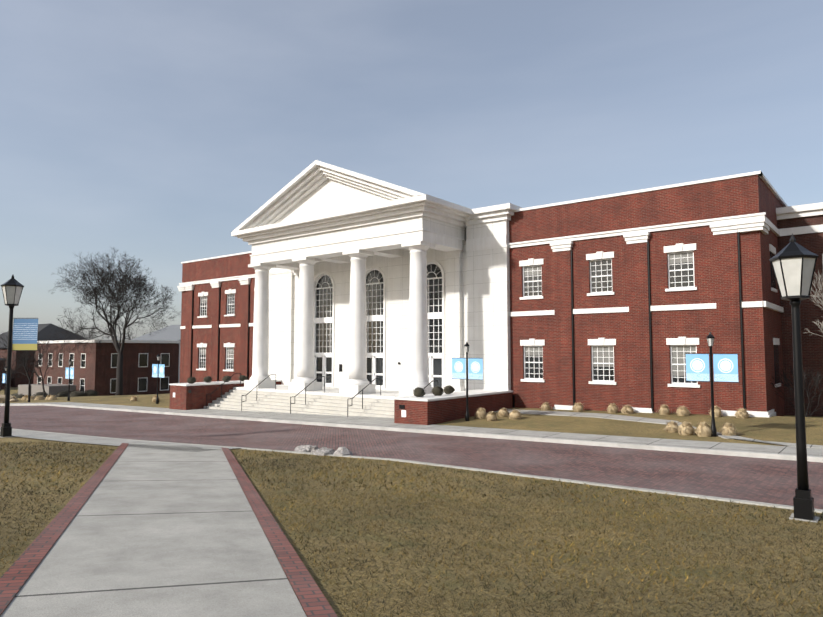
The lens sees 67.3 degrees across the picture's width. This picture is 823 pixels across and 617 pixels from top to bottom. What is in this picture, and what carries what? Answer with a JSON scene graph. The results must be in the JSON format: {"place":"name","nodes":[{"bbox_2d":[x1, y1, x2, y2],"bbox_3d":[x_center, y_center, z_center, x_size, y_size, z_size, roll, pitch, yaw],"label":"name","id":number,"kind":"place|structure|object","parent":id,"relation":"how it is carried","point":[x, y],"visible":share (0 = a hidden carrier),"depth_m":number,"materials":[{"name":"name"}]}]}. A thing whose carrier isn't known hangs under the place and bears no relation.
{"place":"outdoors","nodes":[
{"label":"outdoors","id":0,"kind":"place"},
{"bbox_2d":[12,429,235,451],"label":"sidewalk","id":1,"kind":"structure","parent":0,"point":[65,437],"depth_m":21.50,"materials":[{"name":"concrete"}]},
{"bbox_2d":[0,275,37,437],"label":"lamp post","id":2,"kind":"object","parent":1,"relation":"on","point":[24,331],"visible":0.96,"depth_m":22.28,"materials":[{"name":"black metal"}]},
{"bbox_2d":[0,386,822,616],"bbox_3d":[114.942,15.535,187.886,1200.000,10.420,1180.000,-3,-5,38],"label":"ground","id":3,"kind":"structure","parent":0,"point":[335,606],"depth_m":7.99,"materials":[{"name":"brown plant"}]},
{"bbox_2d":[0,358,5,388],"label":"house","id":4,"kind":"structure","parent":3,"relation":"on","point":[2,372],"depth_m":127.99,"materials":[{"name":"brick"}]},
{"bbox_2d":[0,333,55,401],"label":"tree","id":5,"kind":"object","parent":3,"relation":"on","point":[24,360],"visible":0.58,"depth_m":55.02,"materials":[{"name":"brown plant"}]},
{"bbox_2d":[0,323,89,386],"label":"house","id":6,"kind":"structure","parent":3,"relation":"on","point":[44,329],"depth_m":142.18,"materials":[{"name":"brick"}]},
{"bbox_2d":[18,384,75,395],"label":"wall","id":7,"kind":"structure","parent":3,"relation":"on","point":[52,389],"depth_m":73.65,"materials":[{"name":"white concrete"}]},
{"bbox_2d":[11,389,98,397],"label":"shrubs","id":8,"kind":"object","parent":3,"relation":"on","point":[76,393],"visible":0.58,"depth_m":68.17,"materials":[{"name":"plant"}]},
{"bbox_2d":[33,340,179,395],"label":"old building","id":9,"kind":"structure","parent":3,"relation":"on","point":[95,369],"depth_m":78.59,"materials":[{"name":"brick"}]},
{"bbox_2d":[43,248,180,394],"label":"bare tree","id":10,"kind":"object","parent":3,"relation":"on","point":[127,283],"visible":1,"depth_m":68.72,"materials":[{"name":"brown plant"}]},
{"bbox_2d":[116,320,150,339],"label":"tree","id":11,"kind":"object","parent":3,"relation":"on","point":[130,332],"visible":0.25,"depth_m":126.73,"materials":[{"name":"grey plant"}]},
{"bbox_2d":[0,444,306,616],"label":"concrete path","id":12,"kind":"structure","parent":3,"relation":"on","point":[150,532],"depth_m":6.70,"materials":[{"name":"grey concrete"}]},
{"bbox_2d":[132,325,180,382],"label":"building","id":13,"kind":"structure","parent":3,"relation":"on","point":[171,333],"depth_m":103.07,"materials":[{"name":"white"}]},
{"bbox_2d":[0,443,337,616],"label":"brick edging","id":14,"kind":"object","parent":3,"relation":"on","point":[314,602],"visible":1,"depth_m":6.87,"materials":[{"name":"red brick"}]},
{"bbox_2d":[204,390,393,417],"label":"entrance stairs","id":15,"kind":"structure","parent":3,"relation":"on","point":[280,402],"depth_m":34.84,"materials":[{"name":"stone"}]},
{"bbox_2d":[206,373,437,416],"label":"stair handrails","id":16,"kind":"object","parent":15,"relation":"on","point":[301,391],"visible":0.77,"depth_m":34.96,"materials":[{"name":"black metal"}]},
{"bbox_2d":[0,440,822,527],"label":"lawn","id":17,"kind":"structure","parent":3,"relation":"on","point":[308,475],"depth_m":13.48,"materials":[{"name":"brown plant"}]},
{"bbox_2d":[0,404,822,462],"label":"kerb","id":18,"kind":"structure","parent":3,"relation":"on","point":[690,450],"depth_m":22.43,"materials":[{"name":"concrete"}]},
{"bbox_2d":[0,427,822,512],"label":"kerb","id":19,"kind":"structure","parent":3,"relation":"on","point":[639,489],"depth_m":14.76,"materials":[{"name":"concrete"}]},
{"bbox_2d":[177,160,787,416],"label":"building trim","id":20,"kind":"structure","parent":3,"relation":"on","point":[258,226],"depth_m":33.60,"materials":[{"name":"white paint"}]},
{"bbox_2d":[250,245,430,387],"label":"portico columns","id":21,"kind":"structure","parent":20,"relation":"on","point":[418,342],"depth_m":34.92,"materials":[{"name":"white paint"}]},
{"bbox_2d":[329,587,676,616],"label":"lawn","id":22,"kind":"structure","parent":3,"relation":"on","point":[499,612],"depth_m":5.36,"materials":[{"name":"brown plant"}]},
{"bbox_2d":[769,233,819,522],"bbox_3d":[6.637,1.275,10.594,0.746,5.184,0.646,-3,-5,38],"label":"lamp post","id":23,"kind":"object","parent":3,"relation":"on","point":[793,262],"visible":1,"depth_m":10.52,"materials":[{"name":"black metal"}]},
{"bbox_2d":[770,366,822,416],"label":"bare bush","id":24,"kind":"object","parent":3,"relation":"on","point":[819,376],"visible":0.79,"depth_m":26.39,"materials":[{"name":"brown plant"}]},
{"bbox_2d":[776,202,822,415],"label":"old building","id":25,"kind":"structure","parent":3,"relation":"on","point":[803,224],"depth_m":29.01,"materials":[{"name":"brick"}]},
{"bbox_2d":[804,271,822,336],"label":"tree","id":26,"kind":"object","parent":3,"relation":"on","point":[817,295],"visible":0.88,"depth_m":26.20,"materials":[{"name":"brown plant"}]},
{"bbox_2d":[0,405,822,508],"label":"road","id":27,"kind":"structure","parent":0,"point":[767,480],"depth_m":19.45,"materials":[{"name":"red brick"}]},
{"bbox_2d":[294,445,352,455],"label":"rocks","id":28,"kind":"object","parent":27,"relation":"on","point":[325,451],"visible":0.85,"depth_m":19.06,"materials":[{"name":"grey stone"}]},
{"bbox_2d":[0,402,822,456],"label":"sidewalk","id":29,"kind":"structure","parent":0,"point":[372,421],"depth_m":24.44,"materials":[{"name":"concrete"}]},
{"bbox_2d":[0,0,822,339],"label":"sky","id":30,"kind":"structure","parent":0,"point":[151,131],"materials":[{"name":"blue"}]},
{"bbox_2d":[10,394,822,445],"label":"lawn","id":31,"kind":"structure","parent":0,"point":[777,428],"depth_m":24.73,"materials":[{"name":"plant"}]},
{"bbox_2d":[2,367,6,394],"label":"lamp post","id":32,"kind":"object","parent":31,"relation":"on","point":[4,378],"visible":0.5,"depth_m":61.25,"materials":[{"name":"blue metal"}]},
{"bbox_2d":[0,395,18,402],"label":"shrubs","id":33,"kind":"object","parent":31,"relation":"on","point":[2,399],"visible":0.44,"depth_m":59.01,"materials":[{"name":"beige plant"}]},
{"bbox_2d":[0,355,25,390],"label":"tree","id":34,"kind":"object","parent":31,"relation":"on","point":[4,364],"visible":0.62,"depth_m":68.70,"materials":[{"name":"brown plant"}]},
{"bbox_2d":[13,394,56,399],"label":"ornamental grass","id":35,"kind":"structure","parent":31,"relation":"on","point":[42,397],"depth_m":60.90,"materials":[{"name":"beige plant"}]},
{"bbox_2d":[14,340,73,396],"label":"tree","id":36,"kind":"object","parent":31,"relation":"on","point":[29,369],"visible":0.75,"depth_m":65.94,"materials":[{"name":"brown plant"}]},
{"bbox_2d":[65,359,73,400],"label":"lamp post","id":37,"kind":"object","parent":31,"relation":"on","point":[69,372],"visible":0.96,"depth_m":52.45,"materials":[{"name":"blue metal"}]},
{"bbox_2d":[152,354,164,403],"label":"lamp post","id":38,"kind":"object","parent":31,"relation":"on","point":[158,371],"visible":1,"depth_m":43.81,"materials":[{"name":"blue metal"}]},
{"bbox_2d":[169,381,511,424],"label":"planter walls","id":39,"kind":"structure","parent":31,"relation":"on","point":[429,412],"depth_m":29.63,"materials":[{"name":"red brick"}]},
{"bbox_2d":[173,393,405,416],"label":"planter signs","id":40,"kind":"object","parent":39,"relation":"attached to","point":[403,413],"visible":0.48,"depth_m":27.36,"materials":[{"name":"white"}]},
{"bbox_2d":[188,390,404,408],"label":"planter plaques","id":41,"kind":"object","parent":39,"relation":"attached to","point":[400,406],"visible":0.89,"depth_m":27.45,"materials":[{"name":"metal"}]},
{"bbox_2d":[187,374,454,396],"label":"planter shrubs","id":42,"kind":"object","parent":39,"relation":"in","point":[436,391],"visible":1,"depth_m":29.53,"materials":[{"name":"green plant"}]},
{"bbox_2d":[169,380,512,401],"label":"planter caps","id":43,"kind":"object","parent":39,"relation":"on","point":[453,395],"visible":0.86,"depth_m":30.17,"materials":[{"name":"white concrete"}]},
{"bbox_2d":[129,395,748,436],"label":"ornamental grass clumps","id":44,"kind":"object","parent":31,"relation":"on","point":[703,429],"visible":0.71,"depth_m":26.64,"materials":[{"name":"beige plant"}]},
{"bbox_2d":[452,342,482,420],"bbox_3d":[2.501,3.411,27.798,1.700,3.850,0.242,-3,-5,38],"label":"lamp post","id":45,"kind":"object","parent":31,"relation":"on","point":[466,368],"visible":0.96,"depth_m":27.78,"materials":[{"name":"black metal"}]},
{"bbox_2d":[494,409,822,447],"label":"walkway","id":46,"kind":"structure","parent":31,"relation":"on","point":[614,417],"depth_m":26.27,"materials":[{"name":"grey concrete"}]},
{"bbox_2d":[685,332,739,436],"bbox_3d":[10.280,2.728,21.140,1.700,3.850,0.242,-3,-5,38],"label":"lamp post","id":47,"kind":"object","parent":31,"relation":"on","point":[725,366],"visible":0.98,"depth_m":21.12,"materials":[{"name":"black metal"}]},
{"bbox_2d":[180,174,784,415],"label":"building walls","id":48,"kind":"structure","parent":0,"point":[716,274],"depth_m":31.41,"materials":[{"name":"red brick"}]},
{"bbox_2d":[191,233,745,410],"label":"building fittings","id":49,"kind":"object","parent":48,"relation":"attached to","point":[650,334],"visible":0.77,"depth_m":30.52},
{"bbox_2d":[199,251,779,388],"bbox_3d":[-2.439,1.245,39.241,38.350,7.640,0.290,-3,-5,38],"label":"windows","id":50,"kind":"structure","parent":48,"relation":"in","point":[433,315],"depth_m":36.62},
{"bbox_2d":[200,252,695,375],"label":"window blinds","id":51,"kind":"object","parent":50,"relation":"attached to","point":[538,351],"visible":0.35,"depth_m":29.81,"materials":[{"name":"white fabric"}]}
]}

